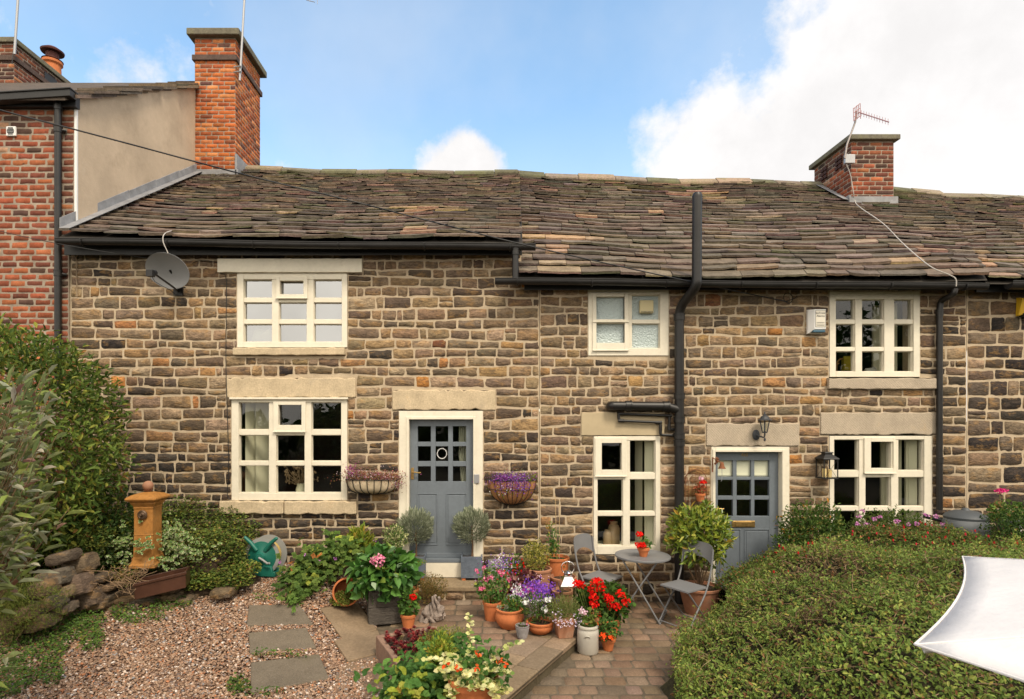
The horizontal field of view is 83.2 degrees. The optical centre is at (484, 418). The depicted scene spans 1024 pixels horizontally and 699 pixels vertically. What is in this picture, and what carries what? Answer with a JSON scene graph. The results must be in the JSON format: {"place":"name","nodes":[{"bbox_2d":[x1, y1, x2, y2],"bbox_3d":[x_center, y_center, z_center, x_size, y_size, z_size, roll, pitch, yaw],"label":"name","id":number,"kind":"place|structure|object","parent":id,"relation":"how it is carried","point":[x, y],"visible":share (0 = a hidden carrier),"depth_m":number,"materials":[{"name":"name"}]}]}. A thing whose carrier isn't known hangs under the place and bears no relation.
{"place":"outdoors","nodes":[
{"label":"outdoors","id":0,"kind":"place"},
{"bbox_2d":[0,37,201,511],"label":"brick house","id":1,"kind":"structure","parent":0,"point":[54,179],"depth_m":7.37,"materials":[{"name":"red brick"}]},
{"bbox_2d":[12,0,18,61],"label":"aerial mast","id":2,"kind":"object","parent":1,"relation":"attached to","point":[16,28],"visible":1,"depth_m":10.90,"materials":[{"name":"grey metal"}]},
{"bbox_2d":[10,535,263,608],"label":"soil bank","id":3,"kind":"structure","parent":0,"point":[206,591],"depth_m":6.58,"materials":[{"name":"brown soil"}]},
{"bbox_2d":[0,312,141,606],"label":"climbing shrub","id":4,"kind":"object","parent":3,"relation":"on","point":[96,405],"visible":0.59,"depth_m":5.95,"materials":[{"name":"green plant"}]},
{"bbox_2d":[30,519,117,568],"bbox_3d":[-4.534,1.427,6.200,1.128,0.728,0.542,0,0,0],"label":"periwinkle","id":5,"kind":"object","parent":3,"relation":"on","point":[89,540],"visible":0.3,"depth_m":6.11,"materials":[{"name":"green plant"}]},
{"bbox_2d":[24,482,135,573],"bbox_3d":[-4.592,1.528,6.498,1.662,1.628,1.115,0,0,0],"label":"laurel","id":6,"kind":"object","parent":3,"relation":"on","point":[115,514],"visible":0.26,"depth_m":6.34,"materials":[{"name":"green plant"}]},
{"bbox_2d":[22,495,262,589],"bbox_3d":[-4.814,1.458,6.490,4.034,0.987,1.795,0,0,0],"label":"ground cover","id":7,"kind":"object","parent":3,"relation":"on","point":[220,533],"visible":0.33,"depth_m":6.95,"materials":[{"name":"green plant"}]},
{"bbox_2d":[124,481,169,568],"bbox_3d":[-3.682,1.147,6.298,0.325,0.926,0.330,0,0,-3],"label":"fountain","id":8,"kind":"object","parent":7,"relation":"on","point":[147,505],"visible":0.98,"depth_m":6.20,"materials":[{"name":"stone"}]},
{"bbox_2d":[76,512,221,570],"bbox_3d":[-3.793,1.427,6.426,1.964,0.734,0.673,0,0,0],"label":"ivy","id":9,"kind":"object","parent":3,"relation":"on","point":[182,547],"visible":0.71,"depth_m":6.28,"materials":[{"name":"green plant"}]},
{"bbox_2d":[186,545,261,590],"bbox_3d":[-3.387,1.731,6.801,1.695,0.323,1.051,0,0,0],"label":"creeping plant","id":10,"kind":"object","parent":3,"relation":"on","point":[240,570],"visible":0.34,"depth_m":6.46,"materials":[{"name":"green plant"}]},
{"bbox_2d":[0,562,400,698],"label":"gravel path","id":11,"kind":"structure","parent":0,"point":[225,661],"depth_m":5.30,"materials":[{"name":"brown gravel"}]},
{"bbox_2d":[0,570,73,643],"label":"conifer","id":12,"kind":"object","parent":11,"relation":"on","point":[20,603],"visible":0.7,"depth_m":5.30,"materials":[{"name":"green plant"}]},
{"bbox_2d":[0,364,87,688],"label":"buddleja","id":13,"kind":"object","parent":11,"relation":"on","point":[21,463],"visible":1,"depth_m":3.19,"materials":[{"name":"green plant"}]},
{"bbox_2d":[0,548,237,634],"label":"dry stone wall","id":14,"kind":"structure","parent":11,"relation":"on","point":[75,578],"depth_m":5.82,"materials":[{"name":"stone"}]},
{"bbox_2d":[133,566,189,599],"bbox_3d":[-3.429,1.750,6.139,0.500,0.260,0.272,0,0,-18],"label":"glazed trough","id":15,"kind":"object","parent":14,"relation":"on","point":[164,582],"visible":1,"depth_m":6.04,"materials":[{"name":"brown ceramic"}]},
{"bbox_2d":[85,557,155,598],"bbox_3d":[-3.750,1.663,5.976,0.637,0.397,0.406,0,0,0],"label":"dead vine","id":16,"kind":"object","parent":11,"relation":"on","point":[122,579],"visible":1,"depth_m":5.96,"materials":[{"name":"brown plant"}]},
{"bbox_2d":[0,591,306,698],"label":"weeds","id":17,"kind":"object","parent":11,"relation":"on","point":[66,626],"visible":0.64,"depth_m":5.33,"materials":[{"name":"green plant"}]},
{"bbox_2d":[243,534,286,576],"bbox_3d":[-2.661,1.650,6.959,0.456,0.482,0.342,0,0,8],"label":"hose reel","id":18,"kind":"object","parent":11,"relation":"on","point":[264,549],"visible":0.83,"depth_m":6.88,"materials":[{"name":"green plastic"}]},
{"bbox_2d":[247,605,312,627],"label":"stepping slab","id":19,"kind":"structure","parent":11,"relation":"on","point":[268,615],"depth_m":5.94,"materials":[{"name":"stone"}]},
{"bbox_2d":[249,628,315,653],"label":"stepping slab","id":20,"kind":"structure","parent":11,"relation":"on","point":[297,638],"depth_m":5.48,"materials":[{"name":"stone"}]},
{"bbox_2d":[251,654,328,695],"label":"stepping slab","id":21,"kind":"structure","parent":11,"relation":"on","point":[292,671],"depth_m":4.94,"materials":[{"name":"stone"}]},
{"bbox_2d":[271,527,375,612],"bbox_3d":[-1.935,1.687,6.760,1.029,0.743,1.443,0,0,38],"label":"cranesbill","id":22,"kind":"object","parent":11,"relation":"on","point":[305,575],"visible":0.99,"depth_m":6.61,"materials":[{"name":"green plant"}]},
{"bbox_2d":[320,602,376,638],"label":"stepping slab","id":23,"kind":"structure","parent":11,"relation":"on","point":[348,621],"depth_m":6.07,"materials":[{"name":"stone"}]},
{"bbox_2d":[329,577,356,606],"bbox_3d":[-1.564,1.899,6.363,0.319,0.304,0.341,0,0,-34],"label":"tipped pot","id":24,"kind":"object","parent":23,"relation":"on","point":[340,597],"visible":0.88,"depth_m":6.31,"materials":[{"name":"ceramic"}]},
{"bbox_2d":[346,521,377,560],"bbox_3d":[-1.541,1.584,7.096,0.434,0.614,0.417,0,0,35],"label":"spurge","id":25,"kind":"object","parent":11,"relation":"on","point":[357,534],"visible":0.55,"depth_m":7.06,"materials":[{"name":"green plant"}]},
{"bbox_2d":[344,541,424,624],"bbox_3d":[-1.088,1.773,6.307,0.884,0.842,0.796,0,0,-14],"label":"hydrangea","id":26,"kind":"object","parent":11,"relation":"on","point":[376,584],"visible":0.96,"depth_m":6.13,"materials":[{"name":"plant"}]},
{"bbox_2d":[323,600,576,698],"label":"terrace paving","id":27,"kind":"structure","parent":0,"point":[464,607],"depth_m":6.14,"materials":[{"name":"stone"}]},
{"bbox_2d":[334,630,378,662],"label":"stepping slab","id":28,"kind":"structure","parent":27,"relation":"on","point":[354,648],"depth_m":5.53,"materials":[{"name":"stone"}]},
{"bbox_2d":[381,523,408,548],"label":"variegated shrub","id":29,"kind":"object","parent":27,"relation":"on","point":[394,534],"visible":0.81,"depth_m":7.08,"materials":[{"name":"green plant"}]},
{"bbox_2d":[397,587,421,628],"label":"potted geranium","id":30,"kind":"object","parent":27,"relation":"on","point":[407,615],"visible":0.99,"depth_m":6.04,"materials":[{"name":"plant"}]},
{"bbox_2d":[367,624,491,698],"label":"stone trough","id":31,"kind":"object","parent":27,"relation":"on","point":[395,644],"visible":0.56,"depth_m":5.10,"materials":[{"name":"red stone"}]},
{"bbox_2d":[353,629,455,698],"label":"strawberry patch","id":32,"kind":"object","parent":31,"relation":"in","point":[415,680],"visible":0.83,"depth_m":4.29,"materials":[{"name":"green plant"}]},
{"bbox_2d":[413,570,448,604],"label":"heather","id":33,"kind":"object","parent":27,"relation":"on","point":[426,588],"visible":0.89,"depth_m":6.79,"materials":[{"name":"brown plant"}]},
{"bbox_2d":[419,595,445,623],"bbox_3d":[-0.571,2.086,6.325,0.291,0.325,0.258,0,0,0],"label":"driftwood","id":34,"kind":"object","parent":27,"relation":"on","point":[433,611],"visible":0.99,"depth_m":6.25,"materials":[{"name":"beige wood"}]},
{"bbox_2d":[419,585,502,599],"bbox_3d":[-0.228,2.168,7.166,1.202,0.124,0.268,0,0,0],"label":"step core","id":35,"kind":"object","parent":27,"relation":"on","point":[444,598],"visible":0.07,"depth_m":7.03,"materials":[{"name":"stone"}]},
{"bbox_2d":[420,578,512,590],"bbox_3d":[-0.208,2.075,7.192,1.238,0.060,0.405,0,0,0],"label":"door step","id":36,"kind":"object","parent":35,"relation":"on","point":[459,584],"depth_m":7.08,"materials":[{"name":"stone"}]},
{"bbox_2d":[395,506,433,578],"bbox_3d":[-0.896,1.580,7.377,0.521,0.926,0.524,0,0,0],"label":"lavender standard","id":37,"kind":"object","parent":36,"relation":"on","point":[427,520],"visible":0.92,"depth_m":7.28,"materials":[{"name":"plant"}]},
{"bbox_2d":[449,505,490,579],"bbox_3d":[-0.174,1.573,7.385,0.552,0.941,0.526,0,0,0],"label":"lavender standard","id":38,"kind":"object","parent":36,"relation":"on","point":[469,565],"visible":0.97,"depth_m":7.24,"materials":[{"name":"plant"}]},
{"bbox_2d":[488,559,508,579],"bbox_3d":[0.174,1.958,7.300,0.260,0.339,0.073,0,0,0],"label":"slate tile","id":39,"kind":"object","parent":36,"relation":"on","point":[490,562],"visible":0.21,"depth_m":7.30,"materials":[{"name":"grey stone"}]},
{"bbox_2d":[418,591,505,599],"bbox_3d":[-0.227,2.164,7.023,1.190,0.112,0.026,0,0,0],"label":"step riser","id":40,"kind":"object","parent":27,"relation":"on","point":[459,595],"visible":0.49,"depth_m":7.02,"materials":[{"name":"stone"}]},
{"bbox_2d":[474,549,518,621],"bbox_3d":[0.120,1.830,6.353,0.529,0.761,0.370,0,0,0],"label":"potted fuchsia","id":41,"kind":"object","parent":27,"relation":"on","point":[490,604],"visible":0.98,"depth_m":6.27,"materials":[{"name":"plant"}]},
{"bbox_2d":[495,594,525,629],"bbox_3d":[0.280,2.036,6.098,0.340,0.348,0.305,0,0,0],"label":"bowl pot","id":42,"kind":"object","parent":27,"relation":"on","point":[508,616],"visible":0.95,"depth_m":6.02,"materials":[{"name":"ceramic"}]},
{"bbox_2d":[496,552,526,601],"bbox_3d":[0.362,1.919,6.900,0.446,0.581,0.385,0,0,0],"label":"potted fuchsia","id":43,"kind":"object","parent":27,"relation":"on","point":[514,564],"visible":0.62,"depth_m":6.91,"materials":[{"name":"plant"}]},
{"bbox_2d":[515,621,528,638],"bbox_3d":[0.379,2.130,5.799,0.140,0.160,0.140,0,0,0],"label":"pot","id":44,"kind":"object","parent":27,"relation":"on","point":[522,630],"visible":1,"depth_m":5.76,"materials":[{"name":"ceramic"}]},
{"bbox_2d":[505,567,548,593],"bbox_3d":[0.475,1.970,6.608,0.525,0.479,0.396,0,0,0],"label":"potted heuchera","id":45,"kind":"object","parent":27,"relation":"on","point":[515,580],"visible":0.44,"depth_m":6.58,"materials":[{"name":"plant"}]},
{"bbox_2d":[506,575,560,620],"bbox_3d":[0.525,1.978,6.328,0.615,0.464,0.462,0,0,0],"label":"lobelia bowl","id":46,"kind":"object","parent":27,"relation":"on","point":[532,587],"visible":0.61,"depth_m":6.28,"materials":[{"name":"purple plant"}]},
{"bbox_2d":[414,564,539,586],"bbox_3d":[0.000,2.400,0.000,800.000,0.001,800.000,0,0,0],"label":"ground","id":47,"kind":"structure","parent":0,"point":[447,577],"depth_m":8.68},
{"bbox_2d":[54,28,538,580],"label":"stone cottage","id":48,"kind":"structure","parent":47,"relation":"on","point":[402,344],"depth_m":7.39,"materials":[{"name":"stone"}]},
{"bbox_2d":[145,252,189,295],"bbox_3d":[-3.916,-1.790,7.062,0.485,0.453,0.602,0,0,-38],"label":"satellite dish","id":49,"kind":"object","parent":48,"relation":"attached to","point":[167,270],"visible":1,"depth_m":7.12,"materials":[{"name":"black metal"}]},
{"bbox_2d":[192,260,230,499],"bbox_3d":[-3.496,-0.486,7.370,0.501,3.064,0.009,0,0,0],"label":"wall cable","id":50,"kind":"object","parent":48,"relation":"attached to","point":[226,377],"depth_m":7.37,"materials":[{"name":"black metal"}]},
{"bbox_2d":[250,327,265,341],"bbox_3d":[-2.993,-1.085,7.700,0.240,0.240,0.110,12,-12,0],"label":"cushion","id":51,"kind":"object","parent":48,"relation":"on","point":[258,332],"visible":0.5,"depth_m":7.65,"materials":[{"name":"fabric"}]},
{"bbox_2d":[259,328,271,341],"bbox_3d":[-2.872,-1.069,7.640,0.200,0.200,0.110,-38,-12,0],"label":"cushion","id":52,"kind":"object","parent":48,"relation":"on","point":[266,336],"visible":0.67,"depth_m":7.59,"materials":[{"name":"white fabric"}]},
{"bbox_2d":[233,0,317,80],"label":"tv aerial","id":53,"kind":"object","parent":48,"relation":"attached to","point":[241,48],"visible":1,"depth_m":10.32,"materials":[{"name":"grey metal"}]},
{"bbox_2d":[229,397,348,499],"bbox_3d":[-2.505,0.393,7.600,1.513,1.319,0.500,0,0,0],"label":"window","id":54,"kind":"structure","parent":48,"relation":"in","point":[261,432],"depth_m":7.39,"materials":[{"name":"beige paint"}]},
{"bbox_2d":[237,273,347,347],"bbox_3d":[-2.471,-1.383,7.425,1.412,0.951,0.130,0,0,0],"label":"window","id":55,"kind":"structure","parent":48,"relation":"in","point":[308,297],"depth_m":7.39,"materials":[{"name":"beige paint"}]},
{"bbox_2d":[284,466,318,491],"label":"dried flowers","id":56,"kind":"object","parent":48,"relation":"on","point":[300,487],"visible":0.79,"depth_m":7.64,"materials":[{"name":"plant"}]},
{"bbox_2d":[324,460,420,494],"bbox_3d":[-1.414,0.759,7.245,1.234,0.465,0.400,0,0,0],"label":"wall basket","id":57,"kind":"object","parent":48,"relation":"attached to","point":[374,485],"depth_m":7.23,"materials":[{"name":"beige metal"}]},
{"bbox_2d":[410,420,472,556],"bbox_3d":[-0.560,0.909,7.484,0.821,1.778,0.143,0,0,-4],"label":"door","id":58,"kind":"structure","parent":48,"relation":"in","point":[444,499],"depth_m":7.48,"materials":[{"name":"grey wood"}]},
{"bbox_2d":[472,465,537,505],"bbox_3d":[0.319,0.853,7.223,0.952,0.532,0.454,0,0,0],"label":"wall basket","id":59,"kind":"object","parent":48,"relation":"attached to","point":[508,491],"depth_m":7.24,"materials":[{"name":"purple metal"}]},
{"bbox_2d":[495,134,989,603],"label":"stone cottage","id":60,"kind":"structure","parent":47,"relation":"on","point":[641,416],"depth_m":7.40,"materials":[{"name":"stone"}]},
{"bbox_2d":[0,109,787,301],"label":"overhead cable","id":61,"kind":"object","parent":60,"relation":"attached to","point":[361,203],"visible":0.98,"depth_m":6.24,"materials":[{"name":"black metal"}]},
{"bbox_2d":[608,521,619,543],"bbox_3d":[1.710,1.516,7.630,0.153,0.290,0.153,0,0,0],"label":"stoneware jar","id":62,"kind":"object","parent":60,"relation":"on","point":[613,528],"visible":0.94,"depth_m":7.57,"materials":[{"name":"beige ceramic"}]},
{"bbox_2d":[593,436,659,553],"bbox_3d":[1.824,0.988,7.595,0.851,1.515,0.470,0,0,0],"label":"window","id":63,"kind":"structure","parent":60,"relation":"in","point":[651,474],"depth_m":7.39,"materials":[{"name":"beige paint"}]},
{"bbox_2d":[588,290,668,355],"bbox_3d":[1.845,-1.247,7.425,1.030,0.887,0.130,0,0,0],"label":"window","id":64,"kind":"structure","parent":60,"relation":"in","point":[616,326],"depth_m":7.39,"materials":[{"name":"beige paint"}]},
{"bbox_2d":[639,300,652,313],"bbox_3d":[2.078,-1.431,7.403,0.175,0.165,0.060,0,0,0],"label":"extractor vent","id":65,"kind":"object","parent":64,"relation":"attached to","point":[645,306],"visible":1,"depth_m":7.38,"materials":[{"name":"beige plastic"}]},
{"bbox_2d":[685,469,706,507],"bbox_3d":[2.702,0.908,7.309,0.283,0.508,0.133,0,0,0],"label":"wire plant holder","id":66,"kind":"object","parent":60,"relation":"attached to","point":[688,489],"visible":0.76,"depth_m":7.37,"materials":[{"name":"metal"}]},
{"bbox_2d":[693,476,706,501],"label":"potted geranium","id":67,"kind":"object","parent":66,"relation":"in","point":[700,496],"visible":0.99,"depth_m":7.27,"materials":[{"name":"ceramic"}]},
{"bbox_2d":[715,452,777,586],"bbox_3d":[3.381,1.339,7.468,0.856,1.806,0.114,0,0,0],"label":"door","id":68,"kind":"structure","parent":60,"relation":"in","point":[754,532],"depth_m":7.48,"materials":[{"name":"grey wood"}]},
{"bbox_2d":[752,412,770,440],"bbox_3d":[3.520,0.102,7.272,0.190,0.377,0.195,0,0,0],"label":"wall lamp","id":69,"kind":"object","parent":60,"relation":"attached to","point":[756,433],"visible":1,"depth_m":7.25,"materials":[{"name":"grey metal"}]},
{"bbox_2d":[806,309,825,333],"bbox_3d":[4.218,-1.231,7.327,0.192,0.312,0.105,0,0,0],"label":"alarm box","id":70,"kind":"object","parent":60,"relation":"attached to","point":[815,321],"visible":1,"depth_m":7.29,"materials":[{"name":"white plastic"}]},
{"bbox_2d":[815,446,838,478],"bbox_3d":[4.325,0.560,7.280,0.204,0.397,0.204,0,0,0],"label":"candle lantern","id":71,"kind":"object","parent":60,"relation":"attached to","point":[824,456],"visible":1,"depth_m":7.23,"materials":[{"name":"black metal"}]},
{"bbox_2d":[836,356,850,370],"bbox_3d":[4.960,-0.696,8.031,0.430,0.341,0.091,0,0,-13],"label":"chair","id":72,"kind":"object","parent":60,"relation":"in","point":[845,363],"visible":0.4,"depth_m":8.03,"materials":[{"name":"yellow wood"}]},
{"bbox_2d":[844,103,888,163],"bbox_3d":[6.391,-4.865,9.583,0.216,0.994,0.762,0,0,-24],"label":"tv aerial","id":73,"kind":"object","parent":60,"relation":"attached to","point":[849,158],"visible":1,"depth_m":9.85,"materials":[{"name":"grey metal"}]},
{"bbox_2d":[829,292,919,377],"bbox_3d":[5.005,-1.077,7.657,1.156,1.096,0.545,0,0,0],"label":"window","id":74,"kind":"structure","parent":60,"relation":"in","point":[884,321],"depth_m":7.39,"materials":[{"name":"beige paint"}]},
{"bbox_2d":[829,436,931,527],"bbox_3d":[5.084,0.918,7.620,1.315,1.381,0.520,0,0,0],"label":"window","id":75,"kind":"structure","parent":60,"relation":"in","point":[890,472],"depth_m":7.40,"materials":[{"name":"beige paint"}]},
{"bbox_2d":[846,164,956,285],"bbox_3d":[5.935,-2.985,8.499,0.270,2.758,2.989,0,0,12],"label":"aerial cable","id":76,"kind":"object","parent":60,"relation":"attached to","point":[896,236],"visible":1,"depth_m":7.95,"materials":[{"name":"white plastic"}]},
{"bbox_2d":[660,527,1023,698],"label":"hedge","id":77,"kind":"object","parent":47,"relation":"on","point":[825,619],"visible":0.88,"depth_m":4.29,"materials":[{"name":"green plant"}]},
{"bbox_2d":[712,515,1023,611],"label":"fuchsia","id":78,"kind":"object","parent":47,"relation":"on","point":[956,535],"visible":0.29,"depth_m":6.53,"materials":[{"name":"green plant"}]},
{"bbox_2d":[942,193,1023,524],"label":"stone cottage","id":79,"kind":"structure","parent":47,"relation":"on","point":[992,226],"depth_m":7.39,"materials":[{"name":"stone"}]},
{"bbox_2d":[1016,298,1023,316],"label":"alarm box","id":80,"kind":"object","parent":79,"relation":"attached to","point":[1019,307],"visible":1,"depth_m":7.33,"materials":[{"name":"yellow plastic"}]},
{"bbox_2d":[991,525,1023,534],"bbox_3d":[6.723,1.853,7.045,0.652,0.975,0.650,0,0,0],"label":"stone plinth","id":81,"kind":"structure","parent":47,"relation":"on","point":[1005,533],"depth_m":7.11,"materials":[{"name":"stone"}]},
{"bbox_2d":[986,488,1023,530],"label":"potted geranium","id":82,"kind":"object","parent":81,"relation":"on","point":[996,503],"visible":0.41,"depth_m":7.01,"materials":[{"name":"green plant"}]},
{"bbox_2d":[0,0,1023,410],"label":"sky","id":83,"kind":"structure","parent":0,"point":[679,89],"materials":[{"name":"blue"}]},
{"bbox_2d":[523,601,715,698],"bbox_3d":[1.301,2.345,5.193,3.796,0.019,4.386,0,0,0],"label":"block paving","id":84,"kind":"structure","parent":0,"point":[650,622],"depth_m":5.47,"materials":[{"name":"brown brick"}]},
{"bbox_2d":[450,608,576,698],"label":"kerb","id":85,"kind":"structure","parent":84,"relation":"on","point":[530,666],"depth_m":5.34,"materials":[{"name":"stone"}]},
{"bbox_2d":[421,612,524,698],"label":"potted plant","id":86,"kind":"object","parent":85,"relation":"on","point":[472,675],"visible":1,"depth_m":4.10,"materials":[{"name":"green plant"}]},
{"bbox_2d":[520,590,555,634],"bbox_3d":[0.553,1.989,5.931,0.380,0.442,0.290,0,0,0],"label":"bowl pot","id":87,"kind":"object","parent":85,"relation":"on","point":[539,624],"visible":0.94,"depth_m":5.88,"materials":[{"name":"ceramic"}]},
{"bbox_2d":[552,577,572,611],"bbox_3d":[0.892,2.000,6.620,0.250,0.420,0.250,0,0,0],"label":"terracotta pot","id":88,"kind":"object","parent":85,"relation":"on","point":[568,591],"visible":0.5,"depth_m":6.56,"materials":[{"name":"ceramic"}]},
{"bbox_2d":[545,594,587,638],"bbox_3d":[0.827,1.996,5.815,0.424,0.427,0.415,0,0,-37],"label":"square pot","id":89,"kind":"object","parent":85,"relation":"on","point":[564,621],"visible":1,"depth_m":5.78,"materials":[{"name":"ceramic"}]},
{"bbox_2d":[559,561,576,624],"bbox_3d":[0.903,1.880,6.250,0.178,0.659,0.178,0,0,0],"label":"steel lantern","id":90,"kind":"object","parent":85,"relation":"on","point":[566,579],"visible":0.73,"depth_m":6.20,"materials":[{"name":"silver metal"}]},
{"bbox_2d":[545,592,572,612],"bbox_3d":[0.880,2.240,7.050,0.470,0.200,0.660,0,0,0],"label":"stone ledge","id":91,"kind":"object","parent":84,"relation":"on","point":[553,600],"visible":0.06,"depth_m":6.76,"materials":[{"name":"stone"}]},
{"bbox_2d":[521,538,551,594],"bbox_3d":[0.611,1.779,6.851,0.383,0.723,0.345,0,0,0],"label":"potted euonymus","id":92,"kind":"object","parent":91,"relation":"on","point":[540,568],"visible":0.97,"depth_m":6.80,"materials":[{"name":"plant"}]},
{"bbox_2d":[545,496,569,592],"bbox_3d":[0.895,1.550,7.150,0.316,1.180,0.316,0,0,0],"label":"potted tomato","id":93,"kind":"object","parent":91,"relation":"on","point":[556,561],"visible":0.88,"depth_m":7.10,"materials":[{"name":"ceramic"}]},
{"bbox_2d":[550,574,576,596],"bbox_3d":[0.945,2.020,6.930,0.330,0.240,0.330,0,0,0],"label":"terracotta pot","id":94,"kind":"object","parent":91,"relation":"on","point":[555,579],"visible":0.32,"depth_m":6.86,"materials":[{"name":"ceramic"}]},
{"bbox_2d":[574,606,600,655],"bbox_3d":[1.038,2.102,5.781,0.283,0.476,0.276,0,0,0],"label":"stoneware crock","id":95,"kind":"object","parent":84,"relation":"on","point":[587,637],"visible":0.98,"depth_m":5.70,"materials":[{"name":"white ceramic"}]},
{"bbox_2d":[573,533,622,583],"bbox_3d":[1.363,1.888,6.936,0.520,0.917,0.411,0,0,44],"label":"bistro chair","id":96,"kind":"object","parent":84,"relation":"on","point":[583,540],"visible":0.66,"depth_m":7.00,"materials":[{"name":"grey metal"}]},
{"bbox_2d":[571,577,635,639],"bbox_3d":[1.259,1.993,6.173,0.707,0.694,0.525,0,0,0],"label":"scarlet geranium","id":97,"kind":"object","parent":84,"relation":"on","point":[604,599],"visible":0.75,"depth_m":6.06,"materials":[{"name":"plant"}]},
{"bbox_2d":[592,616,623,651],"bbox_3d":[1.232,2.177,5.804,0.341,0.325,0.261,0,0,-31],"label":"potted busy lizzie","id":98,"kind":"object","parent":84,"relation":"on","point":[608,639],"visible":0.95,"depth_m":5.77,"materials":[{"name":"plant"}]},
{"bbox_2d":[615,549,670,624],"bbox_3d":[1.884,1.985,6.847,0.655,0.722,0.661,0,0,0],"label":"bistro table","id":99,"kind":"object","parent":84,"relation":"on","point":[652,557],"visible":0.87,"depth_m":6.73,"materials":[{"name":"grey metal"}]},
{"bbox_2d":[635,531,652,556],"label":"potted geranium","id":100,"kind":"object","parent":99,"relation":"on","point":[643,547],"visible":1,"depth_m":6.74,"materials":[{"name":"plant"}]},
{"bbox_2d":[659,540,713,629],"bbox_3d":[2.293,1.888,6.539,0.520,0.917,0.411,0,0,-34],"label":"bistro chair","id":101,"kind":"object","parent":84,"relation":"on","point":[707,553],"visible":0.96,"depth_m":6.56,"materials":[{"name":"grey metal"}]},
{"bbox_2d":[662,498,738,616],"bbox_3d":[2.590,1.653,6.954,0.862,1.374,0.846,0,0,0],"label":"potted shrub","id":102,"kind":"object","parent":84,"relation":"on","point":[701,519],"visible":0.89,"depth_m":6.80,"materials":[{"name":"green plant"}]},
{"bbox_2d":[770,498,849,552],"bbox_3d":[3.950,1.645,6.953,1.013,1.393,0.814,0,0,0],"label":"azalea","id":103,"kind":"object","parent":84,"relation":"on","point":[796,530],"visible":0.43,"depth_m":6.88,"materials":[{"name":"green plant"}]},
{"bbox_2d":[843,504,945,540],"bbox_3d":[4.907,1.687,6.943,1.250,1.311,0.716,0,0,0],"label":"hebe","id":104,"kind":"object","parent":84,"relation":"on","point":[883,517],"visible":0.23,"depth_m":6.87,"materials":[{"name":"green plant"}]},
{"bbox_2d":[923,508,990,543],"bbox_3d":[5.801,1.713,7.032,0.558,1.254,0.538,0,0,0],"label":"water butt","id":105,"kind":"object","parent":84,"relation":"on","point":[968,519],"visible":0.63,"depth_m":6.86,"materials":[{"name":"grey plastic"}]},
{"bbox_2d":[978,501,1023,543],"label":"evergreen shrub","id":106,"kind":"object","parent":84,"relation":"on","point":[1016,523],"visible":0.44,"depth_m":6.60,"materials":[{"name":"green plant"}]},
{"bbox_2d":[913,556,1023,681],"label":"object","id":107,"kind":"object","parent":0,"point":[979,623],"visible":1,"depth_m":1.61,"materials":[{"name":"white fabric"}]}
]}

